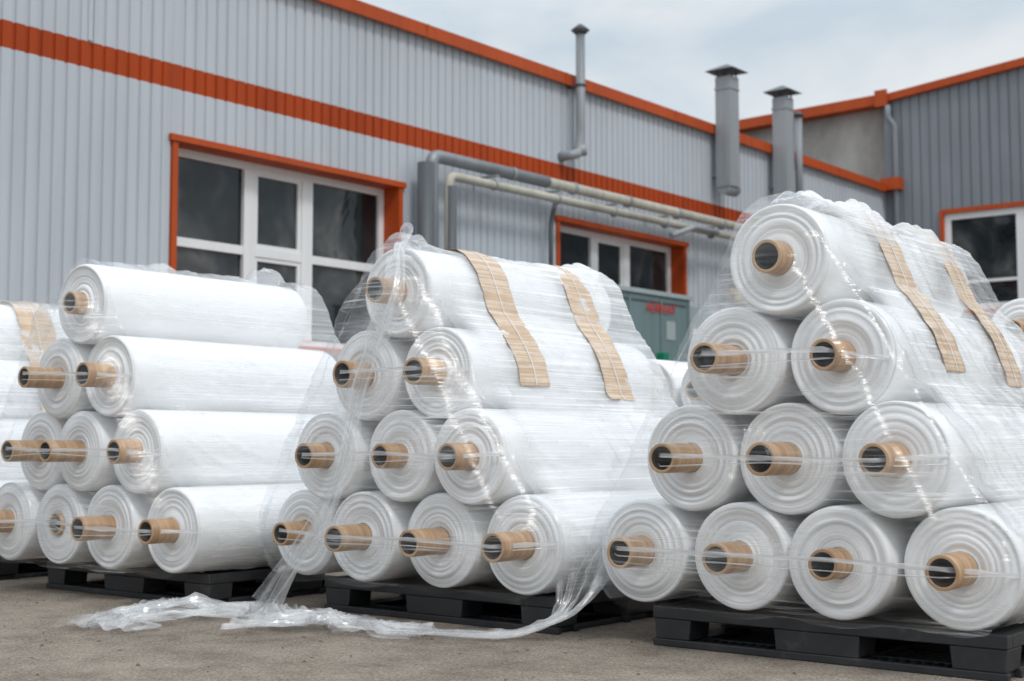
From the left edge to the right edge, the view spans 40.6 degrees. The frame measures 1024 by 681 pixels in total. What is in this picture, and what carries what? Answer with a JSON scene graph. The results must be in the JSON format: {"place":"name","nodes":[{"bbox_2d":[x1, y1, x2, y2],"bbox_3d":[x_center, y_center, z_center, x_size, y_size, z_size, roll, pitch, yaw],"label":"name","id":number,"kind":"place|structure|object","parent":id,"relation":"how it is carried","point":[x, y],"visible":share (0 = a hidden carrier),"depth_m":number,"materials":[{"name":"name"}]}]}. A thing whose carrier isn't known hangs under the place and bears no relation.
{"place":"outdoors","nodes":[
{"label":"outdoors","id":0,"kind":"place"},
{"bbox_2d":[0,0,889,411],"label":"metal clad warehouse","id":1,"kind":"structure","parent":0,"point":[290,144],"depth_m":16.52,"materials":[{"name":"grey metal"}]},
{"bbox_2d":[168,133,406,353],"bbox_3d":[-2.632,-0.985,16.196,0.410,2.230,3.640,-3,-5,39],"label":"window","id":2,"kind":"structure","parent":1,"relation":"in","point":[318,232],"depth_m":16.36,"materials":[{"name":"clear glass"}]},
{"bbox_2d":[558,24,589,161],"bbox_3d":[0.933,-3.637,20.306,0.360,2.050,0.410,-3,-5,39],"label":"exhaust chimney","id":3,"kind":"object","parent":1,"relation":"attached to","point":[579,31],"visible":1,"depth_m":20.27,"materials":[{"name":"metal"}]},
{"bbox_2d":[417,150,755,308],"bbox_3d":[2.431,0.108,21.672,0.630,4.545,11.295,-3,-5,39],"label":"wall pipework","id":4,"kind":"object","parent":1,"relation":"attached to","point":[427,203],"depth_m":18.93,"materials":[{"name":"metal"}]},
{"bbox_2d":[554,215,688,295],"bbox_3d":[1.632,-0.592,21.466,0.410,2.230,3.620,-3,-5,39],"label":"window","id":5,"kind":"structure","parent":1,"relation":"in","point":[629,258],"depth_m":21.80,"materials":[{"name":"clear glass"}]},
{"bbox_2d":[705,64,747,196],"bbox_3d":[3.656,-3.579,23.529,0.556,2.246,0.551,-3,-5,39],"label":"exhaust duct","id":6,"kind":"object","parent":1,"relation":"attached to","point":[727,174],"visible":1,"depth_m":23.42,"materials":[{"name":"metal"}]},
{"bbox_2d":[762,86,801,204],"bbox_3d":[4.909,-3.535,25.090,0.546,2.182,0.532,-3,-5,39],"label":"exhaust duct","id":7,"kind":"object","parent":1,"relation":"attached to","point":[783,185],"visible":0.91,"depth_m":24.98,"materials":[{"name":"metal"}]},
{"bbox_2d":[794,111,803,206],"bbox_3d":[5.299,-3.238,25.589,0.240,2.000,0.240,-3,-5,39],"label":"exhaust chimney","id":8,"kind":"object","parent":1,"relation":"attached to","point":[798,115],"visible":0.76,"depth_m":25.55,"materials":[{"name":"metal"}]},
{"bbox_2d":[0,569,1023,680],"bbox_3d":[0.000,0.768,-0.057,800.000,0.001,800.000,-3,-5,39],"label":"ground","id":9,"kind":"structure","parent":0,"point":[182,642],"depth_m":5.17,"materials":[{"name":"concrete"}]},
{"bbox_2d":[0,556,87,579],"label":"plastic pallet","id":10,"kind":"object","parent":9,"relation":"on","point":[9,569],"visible":0.23,"depth_m":7.99,"materials":[{"name":"black plastic"}]},
{"bbox_2d":[0,480,26,487],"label":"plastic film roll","id":11,"kind":"object","parent":10,"relation":"on","point":[1,484],"visible":0.01,"depth_m":8.00,"materials":[{"name":"plastic"}]},
{"bbox_2d":[0,481,47,559],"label":"plastic film roll","id":12,"kind":"object","parent":10,"relation":"on","point":[18,500],"visible":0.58,"depth_m":7.30,"materials":[{"name":"plastic"}]},
{"bbox_2d":[0,316,69,482],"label":"stretch film wrap","id":13,"kind":"object","parent":10,"relation":"on","point":[60,336],"visible":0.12,"depth_m":8.46,"materials":[{"name":"clear plastic"}]},
{"bbox_2d":[0,418,29,479],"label":"plastic film roll","id":14,"kind":"object","parent":13,"relation":"in","point":[11,429],"visible":0.1,"depth_m":8.14,"materials":[{"name":"plastic"}]},
{"bbox_2d":[0,360,42,418],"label":"plastic film roll","id":15,"kind":"object","parent":14,"relation":"on","point":[9,371],"visible":0.12,"depth_m":8.39,"materials":[{"name":"plastic"}]},
{"bbox_2d":[0,301,55,411],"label":"paper tape band","id":16,"kind":"object","parent":13,"relation":"attached to","point":[34,319],"visible":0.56,"depth_m":8.70,"materials":[{"name":"beige paper"}]},
{"bbox_2d":[46,560,332,606],"bbox_3d":[-1.571,1.254,7.472,1.360,0.150,1.250,-3,-5,39],"label":"plastic pallet","id":17,"kind":"object","parent":9,"relation":"on","point":[208,588],"visible":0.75,"depth_m":6.96,"materials":[{"name":"black plastic"}]},
{"bbox_2d":[37,484,97,563],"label":"plastic film roll","id":18,"kind":"object","parent":17,"relation":"on","point":[66,503],"visible":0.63,"depth_m":7.06,"materials":[{"name":"plastic"}]},
{"bbox_2d":[71,485,159,569],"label":"plastic film roll","id":19,"kind":"object","parent":17,"relation":"on","point":[120,506],"visible":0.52,"depth_m":6.75,"materials":[{"name":"plastic"}]},
{"bbox_2d":[8,274,337,572],"bbox_3d":[-1.766,0.372,7.460,1.790,1.658,1.696,-3,-5,39],"label":"stretch film wrap","id":20,"kind":"object","parent":17,"relation":"on","point":[109,317],"visible":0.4,"depth_m":7.14,"materials":[{"name":"clear plastic"}]},
{"bbox_2d":[1,412,67,489],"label":"plastic film roll","id":21,"kind":"object","parent":20,"relation":"attached to","point":[38,472],"visible":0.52,"depth_m":7.21,"materials":[{"name":"plastic"}]},
{"bbox_2d":[18,338,95,418],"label":"plastic film roll","id":22,"kind":"object","parent":20,"relation":"attached to","point":[63,399],"visible":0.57,"depth_m":7.06,"materials":[{"name":"plastic"}]},
{"bbox_2d":[59,264,306,348],"bbox_3d":[-1.744,-0.146,7.553,0.412,0.408,1.540,-6,-7,38],"label":"plastic film roll","id":23,"kind":"object","parent":22,"relation":"on","point":[170,309],"visible":0.91,"depth_m":7.25,"materials":[{"name":"plastic"}]},
{"bbox_2d":[39,411,123,490],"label":"plastic film roll","id":24,"kind":"object","parent":20,"relation":"attached to","point":[88,429],"visible":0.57,"depth_m":6.90,"materials":[{"name":"plastic"}]},
{"bbox_2d":[0,371,196,535],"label":"stretched film strands","id":25,"kind":"object","parent":20,"relation":"attached to","point":[129,452],"visible":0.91,"depth_m":6.72},
{"bbox_2d":[107,409,316,493],"bbox_3d":[-1.386,0.575,7.204,0.404,0.408,1.608,-1,-4,39],"label":"plastic film roll","id":26,"kind":"object","parent":20,"relation":"in","point":[186,443],"visible":0.77,"depth_m":6.80,"materials":[{"name":"plastic"}]},
{"bbox_2d":[75,335,338,416],"bbox_3d":[-1.567,0.214,7.370,1.661,0.404,0.407,5,-46,-51],"label":"plastic film roll","id":27,"kind":"object","parent":26,"relation":"on","point":[181,376],"visible":0.88,"depth_m":7.08,"materials":[{"name":"plastic"}]},
{"bbox_2d":[138,483,306,572],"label":"plastic film roll","id":28,"kind":"object","parent":17,"relation":"on","point":[209,513],"visible":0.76,"depth_m":6.60,"materials":[{"name":"plastic"}]},
{"bbox_2d":[77,223,599,638],"bbox_3d":[-0.661,0.342,5.953,2.373,1.735,0.908,-1,-4,13],"label":"loose stretch film","id":29,"kind":"object","parent":9,"relation":"on","point":[227,606],"visible":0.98,"depth_m":5.75,"materials":[{"name":"clear plastic"}]},
{"bbox_2d":[3,599,849,680],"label":"ground debris","id":30,"kind":"object","parent":9,"relation":"on","point":[631,641],"visible":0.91,"depth_m":5.28,"materials":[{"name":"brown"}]},
{"bbox_2d":[324,575,711,634],"bbox_3d":[0.048,1.181,6.503,1.360,0.150,1.250,-3,-5,39],"label":"plastic pallet","id":31,"kind":"object","parent":9,"relation":"on","point":[491,604],"visible":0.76,"depth_m":6.00,"materials":[{"name":"black plastic"}]},
{"bbox_2d":[272,489,345,574],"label":"plastic film roll","id":32,"kind":"object","parent":31,"relation":"on","point":[301,510],"visible":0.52,"depth_m":6.44,"materials":[{"name":"plastic"}]},
{"bbox_2d":[295,412,380,498],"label":"plastic film roll","id":33,"kind":"object","parent":32,"relation":"on","point":[323,432],"visible":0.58,"depth_m":6.29,"materials":[{"name":"plastic"}]},
{"bbox_2d":[324,490,420,581],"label":"plastic film roll","id":34,"kind":"object","parent":31,"relation":"on","point":[378,513],"visible":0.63,"depth_m":6.14,"materials":[{"name":"plastic"}]},
{"bbox_2d":[399,493,502,587],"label":"plastic film roll","id":35,"kind":"object","parent":31,"relation":"on","point":[442,516],"visible":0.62,"depth_m":5.87,"materials":[{"name":"plastic"}]},
{"bbox_2d":[369,410,447,501],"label":"plastic film roll","id":36,"kind":"object","parent":35,"relation":"on","point":[407,481],"visible":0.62,"depth_m":6.03,"materials":[{"name":"plastic"}]},
{"bbox_2d":[434,408,653,504],"bbox_3d":[0.239,0.522,6.308,0.406,0.403,1.629,32,16,35],"label":"plastic film roll","id":37,"kind":"object","parent":35,"relation":"on","point":[512,470],"visible":0.75,"depth_m":5.81,"materials":[{"name":"plastic"}]},
{"bbox_2d":[403,327,654,416],"bbox_3d":[0.105,0.176,6.500,0.401,0.397,1.664,8,2,39],"label":"plastic film roll","id":38,"kind":"object","parent":37,"relation":"on","point":[480,382],"visible":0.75,"depth_m":5.99,"materials":[{"name":"plastic"}]},
{"bbox_2d":[366,248,610,338],"bbox_3d":[-0.088,-0.177,6.648,0.399,0.402,1.638,-36,-24,31],"label":"plastic film roll","id":39,"kind":"object","parent":38,"relation":"on","point":[422,299],"visible":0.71,"depth_m":6.11,"materials":[{"name":"plastic"}]},
{"bbox_2d":[294,241,677,591],"bbox_3d":[-0.111,0.339,6.547,1.769,1.590,1.698,-3,-5,39],"label":"stretch film wrap","id":40,"kind":"object","parent":31,"relation":"on","point":[566,349],"visible":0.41,"depth_m":6.27,"materials":[{"name":"clear plastic"}]},
{"bbox_2d":[333,330,417,420],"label":"plastic film roll","id":41,"kind":"object","parent":40,"relation":"attached to","point":[387,395],"visible":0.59,"depth_m":6.18,"materials":[{"name":"plastic"}]},
{"bbox_2d":[278,366,559,551],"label":"stretched film strands","id":42,"kind":"object","parent":40,"relation":"attached to","point":[469,455],"visible":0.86,"depth_m":5.85},
{"bbox_2d":[438,249,549,386],"bbox_3d":[-0.101,-0.108,6.308,0.224,0.650,0.635,4,-6,-44],"label":"paper tape band","id":43,"kind":"object","parent":40,"relation":"attached to","point":[498,297],"visible":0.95,"depth_m":6.21,"materials":[{"name":"beige paper"}]},
{"bbox_2d":[552,265,634,399],"bbox_3d":[0.316,-0.049,6.794,0.226,0.696,0.676,4,-6,-42],"label":"paper tape band","id":44,"kind":"object","parent":40,"relation":"attached to","point":[615,376],"visible":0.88,"depth_m":6.69,"materials":[{"name":"beige paper"}]},
{"bbox_2d":[481,489,657,594],"bbox_3d":[0.446,0.874,6.158,0.410,0.412,1.675,15,6,39],"label":"plastic film roll","id":45,"kind":"object","parent":31,"relation":"on","point":[534,518],"visible":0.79,"depth_m":5.63,"materials":[{"name":"plastic"}]},
{"bbox_2d":[605,285,719,361],"bbox_3d":[1.635,0.776,18.765,1.570,2.780,3.330,-3,-5,39],"label":"equipment container","id":46,"kind":"object","parent":9,"relation":"on","point":[666,325],"visible":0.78,"depth_m":18.28,"materials":[{"name":"teal metal"}]},
{"bbox_2d":[742,108,884,180],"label":"concrete wall","id":47,"kind":"structure","parent":9,"relation":"on","point":[854,142],"depth_m":30.04,"materials":[{"name":"grey concrete"}]},
{"bbox_2d":[653,596,1023,680],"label":"plastic pallet","id":48,"kind":"object","parent":9,"relation":"on","point":[802,631],"visible":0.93,"depth_m":4.90,"materials":[{"name":"black plastic"}]},
{"bbox_2d":[602,498,715,601],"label":"plastic film roll","id":49,"kind":"object","parent":48,"relation":"on","point":[639,521],"visible":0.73,"depth_m":5.33,"materials":[{"name":"plastic"}]},
{"bbox_2d":[695,501,811,610],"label":"plastic film roll","id":50,"kind":"object","parent":48,"relation":"on","point":[747,588],"visible":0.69,"depth_m":5.06,"materials":[{"name":"plastic"}]},
{"bbox_2d":[648,405,756,510],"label":"plastic film roll","id":51,"kind":"object","parent":50,"relation":"on","point":[697,429],"visible":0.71,"depth_m":5.22,"materials":[{"name":"plastic"}]},
{"bbox_2d":[688,307,811,414],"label":"plastic film roll","id":52,"kind":"object","parent":51,"relation":"on","point":[766,386],"visible":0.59,"depth_m":5.08,"materials":[{"name":"plastic"}]},
{"bbox_2d":[730,204,968,318],"bbox_3d":[1.395,-0.255,5.563,0.401,0.405,1.595,17,7,38],"label":"plastic film roll","id":53,"kind":"object","parent":52,"relation":"on","point":[792,260],"visible":0.84,"depth_m":5.04,"materials":[{"name":"plastic"}]},
{"bbox_2d":[615,190,1023,625],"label":"stretch film wrap","id":54,"kind":"object","parent":48,"relation":"on","point":[997,431],"visible":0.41,"depth_m":5.01,"materials":[{"name":"clear plastic"}]},
{"bbox_2d":[740,403,861,514],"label":"plastic film roll","id":55,"kind":"object","parent":54,"relation":"in","point":[788,430],"visible":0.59,"depth_m":4.97,"materials":[{"name":"plastic"}]},
{"bbox_2d":[603,346,1019,577],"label":"stretched film strands","id":56,"kind":"object","parent":54,"relation":"attached to","point":[980,573],"visible":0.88,"depth_m":4.77},
{"bbox_2d":[825,212,965,371],"bbox_3d":[1.421,-0.190,5.268,0.206,0.642,0.643,4,-6,-39],"label":"paper tape band","id":57,"kind":"object","parent":54,"relation":"attached to","point":[944,336],"visible":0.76,"depth_m":5.15,"materials":[{"name":"beige paper"}]},
{"bbox_2d":[897,230,1023,386],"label":"paper tape band","id":58,"kind":"object","parent":54,"relation":"attached to","point":[1004,351],"visible":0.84,"depth_m":5.61,"materials":[{"name":"beige paper"}]},
{"bbox_2d":[789,504,927,619],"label":"plastic film roll","id":59,"kind":"object","parent":48,"relation":"on","point":[856,532],"visible":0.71,"depth_m":4.79,"materials":[{"name":"plastic"}]},
{"bbox_2d":[904,500,1023,630],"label":"plastic film roll","id":60,"kind":"object","parent":48,"relation":"on","point":[988,537],"visible":0.94,"depth_m":4.55,"materials":[{"name":"plastic"}]},
{"bbox_2d":[842,401,1023,517],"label":"plastic film roll","id":61,"kind":"object","parent":60,"relation":"on","point":[889,431],"visible":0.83,"depth_m":4.69,"materials":[{"name":"plastic"}]},
{"bbox_2d":[791,298,1023,414],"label":"plastic film roll","id":62,"kind":"object","parent":61,"relation":"on","point":[837,384],"visible":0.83,"depth_m":4.88,"materials":[{"name":"plastic"}]},
{"bbox_2d":[884,67,1023,320],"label":"cladding walls","id":63,"kind":"structure","parent":9,"relation":"on","point":[960,145],"depth_m":28.25,"materials":[{"name":"grey metal"}]},
{"bbox_2d":[739,57,1023,132],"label":"roof trim","id":64,"kind":"structure","parent":63,"relation":"attached to","point":[880,99],"depth_m":29.24,"materials":[{"name":"orange metal"}]},
{"bbox_2d":[880,105,902,230],"bbox_3d":[7.938,-1.020,28.784,0.400,7.850,0.230,-3,-5,39],"label":"downpipe","id":65,"kind":"object","parent":63,"relation":"attached to","point":[894,183],"visible":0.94,"depth_m":28.90,"materials":[{"name":"grey metal"}]},
{"bbox_2d":[939,201,1023,314],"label":"window","id":66,"kind":"structure","parent":63,"relation":"attached to","point":[989,238],"depth_m":27.74,"materials":[{"name":"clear glass"}]},
{"bbox_2d":[359,0,1023,123],"label":"sky","id":67,"kind":"structure","parent":0,"point":[660,52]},
{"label":"roll of plastic film","id":68,"kind":"object","parent":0,"visible":0},
{"bbox_2d":[992,298,1023,334],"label":"plastic film roll","id":69,"kind":"object","parent":68,"relation":"on","point":[1011,312],"visible":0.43,"depth_m":8.29,"materials":[{"name":"plastic"}]},
{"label":"roll of plastic film","id":70,"kind":"object","parent":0,"visible":0},
{"bbox_2d":[681,369,706,405],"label":"plastic film roll","id":71,"kind":"object","parent":70,"relation":"on","point":[690,397],"visible":0.08,"depth_m":8.14,"materials":[{"name":"plastic"}]},
{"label":"roll of plastic film","id":72,"kind":"object","parent":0,"visible":0},
{"bbox_2d":[646,359,687,414],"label":"plastic film roll","id":73,"kind":"object","parent":72,"relation":"on","point":[672,372],"visible":0.24,"depth_m":8.27,"materials":[{"name":"plastic"}]},
{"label":"roll of plastic film","id":74,"kind":"object","parent":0,"visible":0},
{"bbox_2d":[0,305,63,360],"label":"plastic film roll","id":75,"kind":"object","parent":74,"relation":"on","point":[18,354],"visible":0.13,"depth_m":8.63,"materials":[{"name":"plastic"}]}
]}

